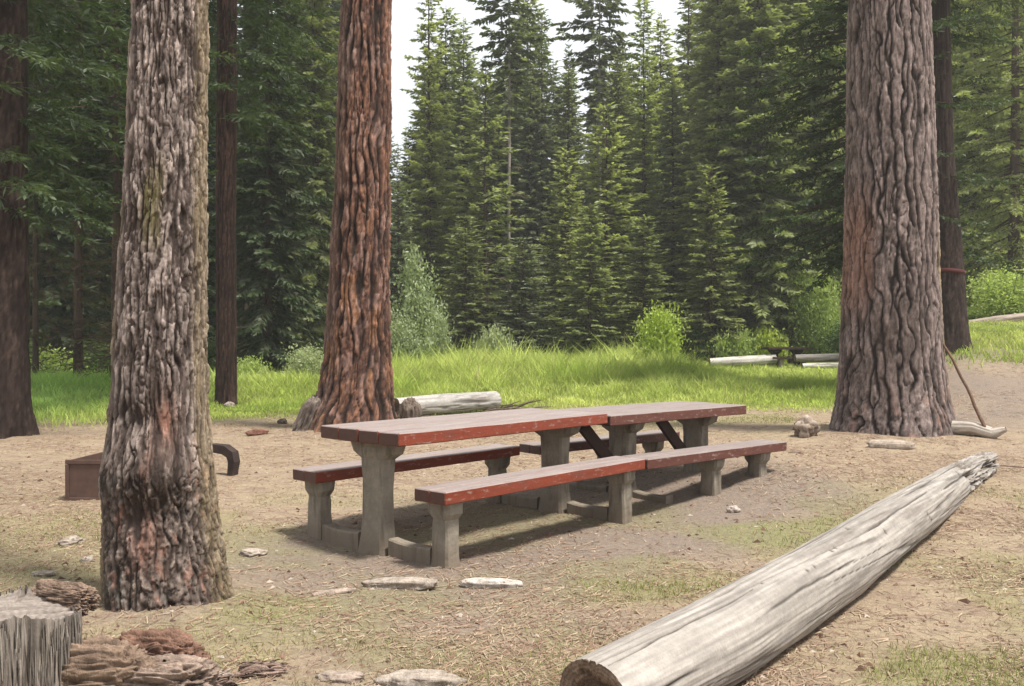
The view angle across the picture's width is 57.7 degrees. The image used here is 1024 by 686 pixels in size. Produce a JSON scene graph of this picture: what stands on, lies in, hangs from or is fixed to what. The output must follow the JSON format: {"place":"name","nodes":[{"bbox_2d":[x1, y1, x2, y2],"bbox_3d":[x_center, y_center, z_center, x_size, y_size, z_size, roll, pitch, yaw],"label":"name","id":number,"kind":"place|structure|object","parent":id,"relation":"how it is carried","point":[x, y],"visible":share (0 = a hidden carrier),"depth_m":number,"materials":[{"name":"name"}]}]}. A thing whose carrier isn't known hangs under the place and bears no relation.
{"place":"outdoors","nodes":[
{"label":"outdoors","id":0,"kind":"place"},
{"bbox_2d":[0,322,1023,685],"bbox_3d":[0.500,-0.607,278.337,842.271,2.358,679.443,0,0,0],"label":"ground","id":1,"kind":"structure","parent":0,"point":[316,554],"depth_m":6.18,"materials":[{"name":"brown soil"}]},
{"bbox_2d":[0,585,82,685],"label":"stump","id":2,"kind":"object","parent":1,"relation":"on","point":[39,635],"visible":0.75,"depth_m":3.30,"materials":[{"name":"grey wood"}]},
{"bbox_2d":[31,579,100,616],"bbox_3d":[-1.782,1.007,3.666,0.334,0.141,0.099,0,0,17],"label":"rotten wood","id":3,"kind":"object","parent":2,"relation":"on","point":[83,596],"visible":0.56,"depth_m":3.63,"materials":[{"name":"brown wood"}]},
{"bbox_2d":[27,0,82,372],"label":"conifer","id":4,"kind":"object","parent":1,"relation":"on","point":[35,325],"visible":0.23,"depth_m":26.94,"materials":[{"name":"green plant"}]},
{"bbox_2d":[30,344,87,374],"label":"shrub","id":5,"kind":"object","parent":1,"relation":"on","point":[51,356],"visible":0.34,"depth_m":28.67,"materials":[{"name":"green plant"}]},
{"bbox_2d":[27,0,111,356],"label":"conifer","id":6,"kind":"object","parent":1,"relation":"on","point":[58,305],"visible":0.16,"depth_m":35.66,"materials":[{"name":"green plant"}]},
{"bbox_2d":[28,0,127,375],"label":"conifer","id":7,"kind":"object","parent":1,"relation":"on","point":[78,315],"visible":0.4,"depth_m":25.40,"materials":[{"name":"green plant"}]},
{"bbox_2d":[28,0,130,377],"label":"conifer","id":8,"kind":"object","parent":1,"relation":"on","point":[116,181],"visible":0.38,"depth_m":23.84,"materials":[{"name":"green plant"}]},
{"bbox_2d":[32,0,127,353],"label":"conifer","id":9,"kind":"object","parent":1,"relation":"on","point":[104,280],"visible":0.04,"depth_m":39.41,"materials":[{"name":"plant"}]},
{"bbox_2d":[65,452,102,500],"bbox_3d":[-3.417,1.185,8.271,0.744,0.382,0.764,0,0,3],"label":"fire box","id":10,"kind":"object","parent":1,"relation":"on","point":[81,478],"visible":0.3,"depth_m":7.91,"materials":[{"name":"metal"}]},
{"bbox_2d":[60,336,110,374],"bbox_3d":[-14.320,0.521,32.053,2.810,1.532,3.152,0,0,-32],"label":"shrub","id":11,"kind":"object","parent":1,"relation":"on","point":[93,364],"visible":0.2,"depth_m":31.46,"materials":[{"name":"green plant"}]},
{"bbox_2d":[61,634,163,685],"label":"rotten wood","id":12,"kind":"object","parent":1,"relation":"on","point":[103,660],"visible":0.76,"depth_m":3.40,"materials":[{"name":"brown wood"}]},
{"bbox_2d":[0,0,249,438],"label":"conifer","id":13,"kind":"object","parent":1,"relation":"on","point":[17,416],"visible":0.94,"depth_m":13.09,"materials":[{"name":"green plant"}]},
{"bbox_2d":[113,628,211,659],"bbox_3d":[-1.429,1.282,3.686,0.506,0.269,0.208,0,0,11],"label":"rotten wood","id":14,"kind":"object","parent":1,"relation":"on","point":[155,642],"visible":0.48,"depth_m":3.65,"materials":[{"name":"brown wood"}]},
{"bbox_2d":[98,0,234,612],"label":"pine tree","id":15,"kind":"object","parent":1,"relation":"on","point":[162,540],"visible":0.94,"depth_m":4.63,"materials":[{"name":"brown plant"}]},
{"bbox_2d":[118,653,220,685],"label":"rotten wood","id":16,"kind":"object","parent":1,"relation":"on","point":[171,669],"visible":0.74,"depth_m":3.47,"materials":[{"name":"beige wood"}]},
{"bbox_2d":[62,0,339,405],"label":"conifer","id":17,"kind":"object","parent":1,"relation":"on","point":[226,84],"visible":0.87,"depth_m":19.33,"materials":[{"name":"green plant"}]},
{"bbox_2d":[212,443,239,475],"bbox_3d":[-3.118,1.208,9.558,0.666,0.348,0.110,0,0,17],"label":"grate stand","id":18,"kind":"object","parent":1,"relation":"on","point":[229,452],"visible":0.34,"depth_m":9.45,"materials":[{"name":"metal"}]},
{"bbox_2d":[217,668,238,685],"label":"rotten wood","id":19,"kind":"object","parent":1,"relation":"on","point":[224,677],"visible":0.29,"depth_m":3.65,"materials":[{"name":"wood"}]},
{"bbox_2d":[207,0,249,349],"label":"conifer","id":20,"kind":"object","parent":1,"relation":"on","point":[212,265],"visible":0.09,"depth_m":33.94,"materials":[{"name":"green plant"}]},
{"bbox_2d":[209,0,291,353],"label":"conifer","id":21,"kind":"object","parent":1,"relation":"on","point":[246,227],"visible":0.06,"depth_m":37.92,"materials":[{"name":"plant"}]},
{"bbox_2d":[237,355,276,375],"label":"shrub","id":22,"kind":"object","parent":1,"relation":"on","point":[256,366],"visible":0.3,"depth_m":26.77,"materials":[{"name":"green plant"}]},
{"bbox_2d":[235,659,291,678],"bbox_3d":[-1.013,1.348,3.809,0.282,0.103,0.156,0,0,-9],"label":"rotten wood","id":23,"kind":"object","parent":1,"relation":"on","point":[249,669],"visible":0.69,"depth_m":3.78,"materials":[{"name":"wood"}]},
{"bbox_2d":[207,0,331,374],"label":"conifer","id":24,"kind":"object","parent":1,"relation":"on","point":[266,345],"visible":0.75,"depth_m":28.70,"materials":[{"name":"green plant"}]},
{"bbox_2d":[248,2,335,351],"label":"conifer","id":25,"kind":"object","parent":1,"relation":"on","point":[287,222],"visible":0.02,"depth_m":50.19,"materials":[{"name":"plant"}]},
{"bbox_2d":[274,342,323,376],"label":"shrub","id":26,"kind":"object","parent":1,"relation":"on","point":[302,358],"visible":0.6,"depth_m":26.79,"materials":[{"name":"green plant"}]},
{"bbox_2d":[258,0,339,358],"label":"conifer","id":27,"kind":"object","parent":1,"relation":"on","point":[318,216],"visible":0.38,"depth_m":32.61,"materials":[{"name":"green plant"}]},
{"bbox_2d":[292,394,320,430],"bbox_3d":[-2.995,1.153,13.709,0.381,0.894,0.546,24,0,0],"label":"root stump","id":28,"kind":"object","parent":1,"relation":"on","point":[306,415],"visible":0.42,"depth_m":13.49,"materials":[{"name":"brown wood"}]},
{"bbox_2d":[276,0,340,337],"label":"conifer","id":29,"kind":"object","parent":1,"relation":"on","point":[337,4],"visible":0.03,"depth_m":50.24,"materials":[{"name":"plant"}]},
{"bbox_2d":[315,670,363,683],"bbox_3d":[-0.692,1.342,3.725,0.201,0.044,0.093,0,0,0],"label":"rock","id":30,"kind":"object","parent":1,"relation":"on","point":[343,676],"depth_m":3.70,"materials":[{"name":"grey stone"}]},
{"bbox_2d":[308,0,396,432],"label":"pine tree","id":31,"kind":"object","parent":1,"relation":"on","point":[356,383],"visible":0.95,"depth_m":13.50,"materials":[{"name":"brown plant"}]},
{"bbox_2d":[361,577,437,590],"bbox_3d":[-0.633,1.358,5.223,0.437,0.082,0.120,0,0,-3],"label":"rock","id":32,"kind":"object","parent":1,"relation":"on","point":[411,583],"visible":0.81,"depth_m":5.18,"materials":[{"name":"grey stone"}]},
{"bbox_2d":[390,306,429,361],"bbox_3d":[-3.999,-0.084,32.918,1.932,2.751,2.167,0,0,38],"label":"shrub","id":33,"kind":"object","parent":1,"relation":"on","point":[402,338],"visible":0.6,"depth_m":32.74,"materials":[{"name":"green plant"}]},
{"bbox_2d":[399,397,421,418],"bbox_3d":[-1.749,1.182,15.987,0.390,0.510,0.340,0,0,0],"label":"root stump","id":34,"kind":"object","parent":1,"relation":"on","point":[410,407],"visible":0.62,"depth_m":15.91,"materials":[{"name":"brown wood"}]},
{"bbox_2d":[390,126,432,333],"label":"conifer","id":35,"kind":"object","parent":1,"relation":"on","point":[404,177],"visible":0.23,"depth_m":49.78,"materials":[{"name":"plant"}]},
{"bbox_2d":[389,180,435,325],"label":"conifer","id":36,"kind":"object","parent":1,"relation":"on","point":[397,255],"visible":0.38,"depth_m":43.89,"materials":[{"name":"plant"}]},
{"bbox_2d":[390,240,447,358],"bbox_3d":[-3.511,-1.272,34.021,2.204,5.130,2.151,0,0,-35],"label":"shrub","id":37,"kind":"object","parent":1,"relation":"on","point":[416,300],"visible":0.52,"depth_m":33.82,"materials":[{"name":"green plant"}]},
{"bbox_2d":[373,669,467,685],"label":"rock","id":38,"kind":"object","parent":1,"relation":"on","point":[418,677],"depth_m":3.67,"materials":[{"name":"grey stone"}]},
{"bbox_2d":[390,75,458,334],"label":"conifer","id":39,"kind":"object","parent":1,"relation":"on","point":[416,118],"visible":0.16,"depth_m":49.84,"materials":[{"name":"plant"}]},
{"bbox_2d":[391,0,464,327],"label":"conifer","id":40,"kind":"object","parent":1,"relation":"on","point":[437,194],"visible":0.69,"depth_m":45.75,"materials":[{"name":"green plant"}]},
{"bbox_2d":[426,292,457,356],"bbox_3d":[-2.984,-0.339,36.132,1.841,3.326,1.849,0,0,-10],"label":"shrub","id":41,"kind":"object","parent":1,"relation":"on","point":[441,335],"visible":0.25,"depth_m":35.80,"materials":[{"name":"green plant"}]},
{"bbox_2d":[394,391,500,415],"bbox_3d":[-1.171,1.113,17.133,2.319,0.366,0.376,0,0,-41],"label":"log","id":42,"kind":"object","parent":1,"relation":"on","point":[448,403],"visible":0.77,"depth_m":17.05,"materials":[{"name":"grey wood"}]},
{"bbox_2d":[406,7,489,337],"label":"conifer","id":43,"kind":"object","parent":1,"relation":"on","point":[447,58],"visible":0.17,"depth_m":54.62,"materials":[{"name":"green plant"}]},
{"bbox_2d":[432,17,501,344],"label":"conifer","id":44,"kind":"object","parent":1,"relation":"on","point":[455,131],"visible":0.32,"depth_m":48.79,"materials":[{"name":"green plant"}]},
{"bbox_2d":[293,408,644,568],"bbox_3d":[-0.270,1.013,6.859,1.568,0.913,2.197,0,0,42],"label":"picnic table","id":45,"kind":"object","parent":1,"relation":"on","point":[379,446],"visible":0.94,"depth_m":6.45,"materials":[{"name":"wood"}]},
{"bbox_2d":[431,213,506,353],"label":"conifer","id":46,"kind":"object","parent":1,"relation":"on","point":[465,314],"visible":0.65,"depth_m":40.35,"materials":[{"name":"green plant"}]},
{"bbox_2d":[440,54,502,327],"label":"conifer","id":47,"kind":"object","parent":1,"relation":"on","point":[476,119],"visible":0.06,"depth_m":54.48,"materials":[{"name":"plant"}]},
{"bbox_2d":[425,67,541,348],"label":"conifer","id":48,"kind":"object","parent":1,"relation":"on","point":[496,194],"visible":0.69,"depth_m":42.84,"materials":[{"name":"green plant"}]},
{"bbox_2d":[467,59,505,311],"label":"conifer","id":49,"kind":"object","parent":1,"relation":"on","point":[487,71],"visible":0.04,"depth_m":56.40,"materials":[{"name":"plant"}]},
{"bbox_2d":[459,577,522,588],"bbox_3d":[-0.122,1.366,5.250,0.372,0.072,0.104,0,0,3],"label":"rock","id":50,"kind":"object","parent":1,"relation":"on","point":[489,583],"visible":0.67,"depth_m":5.21,"materials":[{"name":"grey stone"}]},
{"bbox_2d":[451,86,537,349],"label":"conifer","id":51,"kind":"object","parent":1,"relation":"on","point":[491,181],"visible":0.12,"depth_m":50.82,"materials":[{"name":"green plant"}]},
{"bbox_2d":[468,323,521,356],"bbox_3d":[-0.681,0.194,38.020,2.141,2.306,2.473,0,0,-20],"label":"shrub","id":52,"kind":"object","parent":1,"relation":"on","point":[490,337],"visible":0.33,"depth_m":37.63,"materials":[{"name":"green plant"}]},
{"bbox_2d":[0,409,1023,685],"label":"dry grass","id":53,"kind":"structure","parent":1,"relation":"on","point":[868,681],"depth_m":4.67,"materials":[{"name":"beige plant"}]},
{"bbox_2d":[0,437,1023,685],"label":"bark crumbs","id":54,"kind":"object","parent":1,"relation":"on","point":[860,667],"visible":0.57,"depth_m":5.23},
{"bbox_2d":[466,0,558,345],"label":"pine tree","id":55,"kind":"object","parent":1,"relation":"on","point":[511,57],"visible":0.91,"depth_m":43.91,"materials":[{"name":"green plant"}]},
{"bbox_2d":[483,399,551,411],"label":"dead branches","id":56,"kind":"object","parent":1,"relation":"on","point":[502,407],"visible":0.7,"depth_m":17.48,"materials":[{"name":"brown wood"}]},
{"bbox_2d":[474,236,570,355],"bbox_3d":[0.434,-1.636,39.992,4.003,6.100,4.344,0,0,14],"label":"conifer","id":57,"kind":"object","parent":1,"relation":"on","point":[521,323],"visible":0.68,"depth_m":39.85,"materials":[{"name":"green plant"}]},
{"bbox_2d":[482,0,566,329],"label":"conifer","id":58,"kind":"object","parent":1,"relation":"on","point":[529,22],"visible":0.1,"depth_m":52.64,"materials":[{"name":"plant"}]},
{"bbox_2d":[498,60,561,345],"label":"conifer","id":59,"kind":"object","parent":1,"relation":"on","point":[522,157],"visible":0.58,"depth_m":49.44,"materials":[{"name":"green plant"}]},
{"bbox_2d":[505,9,580,343],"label":"conifer","id":60,"kind":"object","parent":1,"relation":"on","point":[544,81],"visible":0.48,"depth_m":49.65,"materials":[{"name":"green plant"}]},
{"bbox_2d":[519,321,566,353],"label":"shrub","id":61,"kind":"object","parent":1,"relation":"on","point":[545,333],"visible":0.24,"depth_m":40.57,"materials":[{"name":"green plant"}]},
{"bbox_2d":[531,60,587,318],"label":"conifer","id":62,"kind":"object","parent":1,"relation":"on","point":[556,112],"visible":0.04,"depth_m":55.68,"materials":[{"name":"plant"}]},
{"bbox_2d":[524,148,606,352],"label":"conifer","id":63,"kind":"object","parent":1,"relation":"on","point":[562,206],"visible":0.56,"depth_m":42.36,"materials":[{"name":"green plant"}]},
{"bbox_2d":[540,66,601,344],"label":"conifer","id":64,"kind":"object","parent":1,"relation":"on","point":[567,126],"visible":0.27,"depth_m":50.32,"materials":[{"name":"green plant"}]},
{"bbox_2d":[555,44,592,331],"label":"conifer","id":65,"kind":"object","parent":1,"relation":"on","point":[574,114],"visible":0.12,"depth_m":55.78,"materials":[{"name":"plant"}]},
{"bbox_2d":[556,332,616,357],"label":"shrub","id":66,"kind":"object","parent":1,"relation":"on","point":[580,343],"visible":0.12,"depth_m":39.53,"materials":[{"name":"green plant"}]},
{"bbox_2d":[538,202,640,354],"bbox_3d":[3.304,-2.314,39.504,4.344,7.349,4.003,0,0,-45],"label":"conifer","id":67,"kind":"object","parent":1,"relation":"on","point":[576,332],"visible":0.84,"depth_m":39.29,"materials":[{"name":"green plant"}]},
{"bbox_2d":[578,88,604,322],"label":"conifer","id":68,"kind":"object","parent":1,"relation":"on","point":[591,154],"visible":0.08,"depth_m":60.78,"materials":[{"name":"plant"}]},
{"bbox_2d":[575,55,609,306],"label":"conifer","id":69,"kind":"object","parent":1,"relation":"on","point":[588,127],"visible":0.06,"depth_m":64.09,"materials":[{"name":"plant"}]},
{"bbox_2d":[550,0,644,322],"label":"pine tree","id":70,"kind":"object","parent":1,"relation":"on","point":[584,60],"visible":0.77,"depth_m":52.90,"materials":[{"name":"green plant"}]},
{"bbox_2d":[552,101,664,347],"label":"conifer","id":71,"kind":"object","parent":1,"relation":"on","point":[607,195],"visible":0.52,"depth_m":43.25,"materials":[{"name":"green plant"}]},
{"bbox_2d":[585,49,649,323],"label":"conifer","id":72,"kind":"object","parent":1,"relation":"on","point":[629,115],"visible":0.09,"depth_m":55.69,"materials":[{"name":"plant"}]},
{"bbox_2d":[587,53,648,334],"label":"conifer","id":73,"kind":"object","parent":1,"relation":"on","point":[621,103],"visible":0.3,"depth_m":50.03,"materials":[{"name":"green plant"}]},
{"bbox_2d":[608,0,678,343],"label":"conifer","id":74,"kind":"object","parent":1,"relation":"on","point":[644,196],"visible":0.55,"depth_m":47.82,"materials":[{"name":"green plant"}]},
{"bbox_2d":[596,214,690,350],"bbox_3d":[5.606,-2.133,39.471,4.177,6.804,3.849,0,0,-4],"label":"conifer","id":75,"kind":"object","parent":1,"relation":"on","point":[644,301],"visible":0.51,"depth_m":39.39,"materials":[{"name":"green plant"}]},
{"bbox_2d":[519,401,786,503],"bbox_3d":[1.265,1.019,8.370,1.958,0.890,1.513,0,0,-41],"label":"picnic table","id":76,"kind":"object","parent":1,"relation":"on","point":[693,451],"visible":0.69,"depth_m":8.09,"materials":[{"name":"wood"}]},
{"bbox_2d":[614,12,695,341],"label":"conifer","id":77,"kind":"object","parent":1,"relation":"on","point":[661,67],"visible":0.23,"depth_m":49.72,"materials":[{"name":"green plant"}]},
{"bbox_2d":[625,299,697,359],"bbox_3d":[5.301,-0.267,32.808,2.498,3.026,2.508,0,0,-29],"label":"shrub","id":78,"kind":"object","parent":1,"relation":"on","point":[660,335],"visible":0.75,"depth_m":32.70,"materials":[{"name":"green plant"}]},
{"bbox_2d":[633,80,704,353],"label":"conifer","id":79,"kind":"object","parent":1,"relation":"on","point":[671,150],"visible":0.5,"depth_m":44.73,"materials":[{"name":"green plant"}]},
{"bbox_2d":[664,0,729,315],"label":"conifer","id":80,"kind":"object","parent":1,"relation":"on","point":[683,66],"visible":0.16,"depth_m":51.81,"materials":[{"name":"green plant"}]},
{"bbox_2d":[677,323,719,360],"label":"shrub","id":81,"kind":"object","parent":1,"relation":"on","point":[697,333],"visible":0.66,"depth_m":39.74,"materials":[{"name":"green plant"}]},
{"bbox_2d":[663,0,736,291],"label":"conifer","id":82,"kind":"object","parent":1,"relation":"on","point":[701,2],"visible":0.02,"depth_m":59.01,"materials":[{"name":"plant"}]},
{"bbox_2d":[668,165,757,360],"bbox_3d":[8.580,-3.250,40.014,4.177,8.997,3.849,0,0,31],"label":"conifer","id":83,"kind":"object","parent":1,"relation":"on","point":[707,277],"visible":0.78,"depth_m":39.82,"materials":[{"name":"green plant"}]},
{"bbox_2d":[652,0,781,358],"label":"conifer","id":84,"kind":"object","parent":1,"relation":"on","point":[703,70],"visible":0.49,"depth_m":42.59,"materials":[{"name":"green plant"}]},
{"bbox_2d":[704,325,766,360],"bbox_3d":[9.346,0.173,38.916,2.538,1.830,2.198,0,0,4],"label":"shrub","id":85,"kind":"object","parent":1,"relation":"on","point":[727,346],"visible":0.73,"depth_m":38.57,"materials":[{"name":"green plant"}]},
{"bbox_2d":[709,354,776,366],"bbox_3d":[8.964,0.683,36.046,2.632,0.485,0.471,0,0,-5],"label":"log","id":86,"kind":"object","parent":1,"relation":"on","point":[753,359],"visible":0.76,"depth_m":35.89,"materials":[{"name":"grey wood"}]},
{"bbox_2d":[688,0,835,356],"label":"conifer","id":87,"kind":"object","parent":1,"relation":"on","point":[763,315],"visible":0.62,"depth_m":41.22,"materials":[{"name":"green plant"}]},
{"bbox_2d":[742,325,791,362],"bbox_3d":[10.788,0.100,39.517,2.152,1.958,2.485,0,0,-22],"label":"shrub","id":88,"kind":"object","parent":1,"relation":"on","point":[772,341],"visible":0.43,"depth_m":39.08,"materials":[{"name":"green plant"}]},
{"bbox_2d":[560,451,999,685],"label":"log","id":89,"kind":"object","parent":1,"relation":"on","point":[739,630],"visible":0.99,"depth_m":3.97,"materials":[{"name":"grey wood"}]},
{"bbox_2d":[761,347,810,366],"bbox_3d":[10.760,0.646,36.502,1.720,0.981,1.523,0,0,-7],"label":"picnic table","id":90,"kind":"object","parent":1,"relation":"on","point":[776,351],"visible":0.39,"depth_m":36.17,"materials":[{"name":"wood"}]},
{"bbox_2d":[734,0,846,354],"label":"conifer","id":91,"kind":"object","parent":1,"relation":"on","point":[798,6],"visible":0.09,"depth_m":43.28,"materials":[{"name":"green plant"}]},
{"bbox_2d":[792,414,820,437],"bbox_3d":[4.113,1.189,12.981,0.385,0.375,0.376,0,0,-27],"label":"stump chunk","id":92,"kind":"object","parent":1,"relation":"on","point":[806,426],"visible":0.85,"depth_m":12.87,"materials":[{"name":"brown wood"}]},
{"bbox_2d":[777,255,841,355],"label":"shrub","id":93,"kind":"object","parent":1,"relation":"on","point":[821,306],"visible":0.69,"depth_m":40.06,"materials":[{"name":"green plant"}]},
{"bbox_2d":[794,353,838,361],"bbox_3d":[11.937,0.558,35.660,2.212,0.364,0.378,0,0,-6],"label":"log","id":94,"kind":"object","parent":1,"relation":"on","point":[832,357],"visible":0.68,"depth_m":35.50,"materials":[{"name":"grey wood"}]},
{"bbox_2d":[812,319,839,353],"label":"shrub","id":95,"kind":"object","parent":1,"relation":"on","point":[834,340],"visible":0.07,"depth_m":38.08,"materials":[{"name":"green plant"}]},
{"bbox_2d":[699,0,1023,297],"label":"conifer","id":96,"kind":"object","parent":1,"relation":"on","point":[825,198],"visible":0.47,"depth_m":23.46,"materials":[{"name":"green plant"}]},
{"bbox_2d":[867,439,916,449],"bbox_3d":[4.784,1.292,11.700,0.606,0.146,0.224,0,0,9],"label":"bark slab","id":97,"kind":"object","parent":1,"relation":"on","point":[892,444],"depth_m":11.62,"materials":[{"name":"brown wood"}]},
{"bbox_2d":[828,0,956,436],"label":"pine tree","id":98,"kind":"object","parent":1,"relation":"on","point":[892,376],"visible":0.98,"depth_m":12.90,"materials":[{"name":"brown plant"}]},
{"bbox_2d":[818,0,1023,351],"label":"conifer","id":99,"kind":"object","parent":1,"relation":"on","point":[955,321],"visible":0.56,"depth_m":21.67,"materials":[{"name":"brown wood"}]},
{"bbox_2d":[943,343,985,426],"bbox_3d":[6.240,0.552,12.860,0.073,1.376,0.705,0,0,-41],"label":"stick","id":100,"kind":"object","parent":1,"relation":"on","point":[968,391],"visible":0.88,"depth_m":12.81,"materials":[{"name":"brown wood"}]},
{"bbox_2d":[951,420,1006,438],"bbox_3d":[6.392,1.191,12.704,0.686,0.236,0.204,0,0,37],"label":"broken limb","id":101,"kind":"object","parent":1,"relation":"on","point":[968,427],"visible":0.99,"depth_m":12.67,"materials":[{"name":"brown wood"}]},
{"bbox_2d":[950,0,1023,307],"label":"conifer","id":102,"kind":"object","parent":1,"relation":"on","point":[964,162],"visible":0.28,"depth_m":39.59,"materials":[{"name":"green plant"}]},
{"bbox_2d":[951,0,1023,301],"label":"conifer","id":103,"kind":"object","parent":1,"relation":"on","point":[1014,224],"visible":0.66,"depth_m":32.89,"materials":[{"name":"green plant"}]},
{"bbox_2d":[965,260,1023,318],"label":"shrub","id":104,"kind":"object","parent":1,"relation":"on","point":[1004,297],"visible":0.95,"depth_m":28.75,"materials":[{"name":"green plant"}]},
{"bbox_2d":[968,313,1023,321],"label":"log","id":105,"kind":"object","parent":1,"relation":"on","point":[1015,317],"visible":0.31,"depth_m":26.88,"materials":[{"name":"grey wood"}]},
{"bbox_2d":[31,320,1023,430],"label":"meadow grass","id":106,"kind":"structure","parent":0,"point":[623,376],"depth_m":22.55,"materials":[{"name":"green plant"}]},
{"bbox_2d":[125,0,965,256],"label":"sky","id":107,"kind":"structure","parent":0,"point":[404,21],"materials":[{"name":"white"}]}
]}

